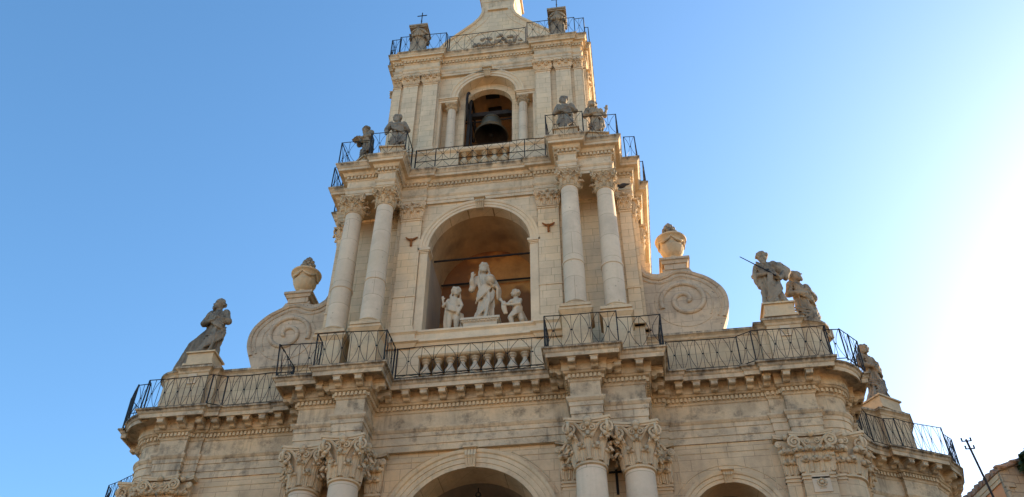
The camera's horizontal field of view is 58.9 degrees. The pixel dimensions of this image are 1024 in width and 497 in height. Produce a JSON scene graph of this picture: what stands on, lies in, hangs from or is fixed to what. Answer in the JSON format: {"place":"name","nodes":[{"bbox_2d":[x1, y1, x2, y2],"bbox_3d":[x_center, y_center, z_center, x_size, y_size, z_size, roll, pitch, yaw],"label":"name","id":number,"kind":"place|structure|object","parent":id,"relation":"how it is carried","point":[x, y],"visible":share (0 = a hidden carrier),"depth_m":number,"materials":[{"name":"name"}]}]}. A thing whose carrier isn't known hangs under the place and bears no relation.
{"place":"outdoors","nodes":[
{"label":"outdoors","id":0,"kind":"place"},
{"bbox_2d":[0,0,1023,496],"label":"sky","id":1,"kind":"structure","parent":0,"point":[161,161],"materials":[{"name":"blue"}]},
{"bbox_2d":[105,0,964,496],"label":"church","id":2,"kind":"structure","parent":0,"point":[613,366],"depth_m":27.58,"materials":[{"name":"stone"}]},
{"bbox_2d":[172,298,231,370],"bbox_3d":[-10.486,2.971,30.899,1.762,2.993,0.873,-5,-42,6],"label":"statue","id":3,"kind":"object","parent":2,"relation":"on","point":[202,348],"visible":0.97,"depth_m":30.56,"materials":[{"name":"stone"}]},
{"bbox_2d":[291,257,321,290],"bbox_3d":[-7.355,1.000,32.429,1.080,1.818,1.080,-5,-42,6],"label":"urn","id":4,"kind":"object","parent":2,"relation":"on","point":[306,274],"visible":0.94,"depth_m":32.06,"materials":[{"name":"stone"}]},
{"bbox_2d":[352,125,373,160],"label":"statue","id":5,"kind":"object","parent":2,"relation":"on","point":[367,130],"visible":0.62,"depth_m":33.74,"materials":[{"name":"stone"}]},
{"bbox_2d":[379,114,410,151],"bbox_3d":[-4.296,-4.055,33.643,0.997,2.675,0.860,-3,-42,3],"label":"statue","id":6,"kind":"object","parent":2,"relation":"on","point":[397,124],"visible":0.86,"depth_m":33.59,"materials":[{"name":"stone"}]},
{"bbox_2d":[408,13,430,50],"bbox_3d":[-4.070,-9.472,40.151,0.840,3.350,0.840,-5,-42,6],"label":"finial","id":7,"kind":"object","parent":2,"relation":"on","point":[421,30],"visible":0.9,"depth_m":39.64,"materials":[{"name":"stone"}]},
{"bbox_2d":[442,286,463,327],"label":"cherub statue","id":8,"kind":"object","parent":2,"relation":"on","point":[451,306],"visible":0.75,"depth_m":29.29,"materials":[{"name":"stone"}]},
{"bbox_2d":[469,262,500,316],"bbox_3d":[-0.905,1.456,29.705,1.005,2.588,0.747,-21,-46,22],"label":"statue","id":9,"kind":"object","parent":2,"relation":"on","point":[486,284],"visible":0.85,"depth_m":29.52,"materials":[{"name":"stone"}]},
{"bbox_2d":[465,92,511,146],"bbox_3d":[-0.957,-4.758,37.339,2.868,3.848,1.872,9,-43,-10],"label":"bell frame","id":10,"kind":"object","parent":2,"relation":"attached to","point":[472,116],"visible":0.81,"depth_m":37.48,"materials":[{"name":"black metal"}]},
{"bbox_2d":[474,114,508,144],"bbox_3d":[-0.839,-4.998,37.155,1.400,1.297,1.400,-5,-42,6],"label":"bell","id":11,"kind":"object","parent":10,"relation":"hanging from","point":[490,129],"visible":0.92,"depth_m":37.10,"materials":[{"name":"grey metal"}]},
{"bbox_2d":[499,289,527,322],"bbox_3d":[0.064,1.941,29.107,0.975,1.615,0.496,3,-42,-3],"label":"cherub statue","id":12,"kind":"object","parent":2,"relation":"on","point":[515,302],"visible":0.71,"depth_m":28.96,"materials":[{"name":"stone"}]},
{"bbox_2d":[547,0,567,33],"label":"finial","id":13,"kind":"object","parent":2,"relation":"on","point":[555,14],"visible":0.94,"depth_m":38.99,"materials":[{"name":"stone"}]},
{"bbox_2d":[552,96,579,133],"bbox_3d":[1.954,-4.634,32.976,0.980,2.663,0.860,-5,-42,6],"label":"statue","id":14,"kind":"object","parent":2,"relation":"on","point":[564,119],"visible":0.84,"depth_m":32.90,"materials":[{"name":"stone"}]},
{"bbox_2d":[583,100,608,136],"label":"statue","id":15,"kind":"object","parent":2,"relation":"on","point":[593,110],"visible":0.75,"depth_m":32.92,"materials":[{"name":"stone"}]},
{"bbox_2d":[617,183,629,187],"bbox_3d":[3.887,-2.220,31.723,0.501,0.220,0.170,-20,-45,21],"label":"pigeon","id":16,"kind":"object","parent":2,"relation":"on","point":[622,185],"visible":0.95,"depth_m":31.65,"materials":[{"name":"grey"}]},
{"bbox_2d":[655,223,685,256],"bbox_3d":[5.439,-0.193,31.074,1.080,1.818,1.080,-5,-42,6],"label":"urn","id":17,"kind":"object","parent":2,"relation":"on","point":[670,240],"visible":0.94,"depth_m":30.70,"materials":[{"name":"stone"}]},
{"bbox_2d":[740,251,798,320],"bbox_3d":[8.180,1.204,28.839,1.595,2.921,0.944,-5,-42,6],"label":"statue","id":18,"kind":"object","parent":2,"relation":"on","point":[766,277],"visible":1,"depth_m":28.62,"materials":[{"name":"stone"}]},
{"bbox_2d":[785,271,834,341],"bbox_3d":[9.377,1.848,29.042,1.262,2.836,0.952,12,-43,-13],"label":"statue","id":19,"kind":"object","parent":2,"relation":"on","point":[805,297],"visible":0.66,"depth_m":29.00,"materials":[{"name":"stone"}]},
{"bbox_2d":[856,344,905,412],"bbox_3d":[13.050,4.751,32.841,1.153,3.092,0.980,21,-46,-22],"label":"statue","id":20,"kind":"object","parent":2,"relation":"on","point":[878,395],"visible":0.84,"depth_m":32.36,"materials":[{"name":"stone"}]},
{"label":"ground","id":21,"kind":"structure","parent":0,"visible":0},
{"bbox_2d":[960,437,993,496],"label":"utility mast","id":22,"kind":"object","parent":21,"relation":"on","point":[979,467],"visible":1,"depth_m":15.48,"materials":[{"name":"grey metal"}]},
{"bbox_2d":[963,458,1023,496],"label":"neighbour house","id":23,"kind":"structure","parent":21,"relation":"on","point":[1005,479],"depth_m":16.46,"materials":[{"name":"beige stone"}]},
{"bbox_2d":[1017,448,1023,472],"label":"bush","id":24,"kind":"object","parent":23,"relation":"on","point":[1020,467],"visible":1,"depth_m":16.39,"materials":[{"name":"green plant"}]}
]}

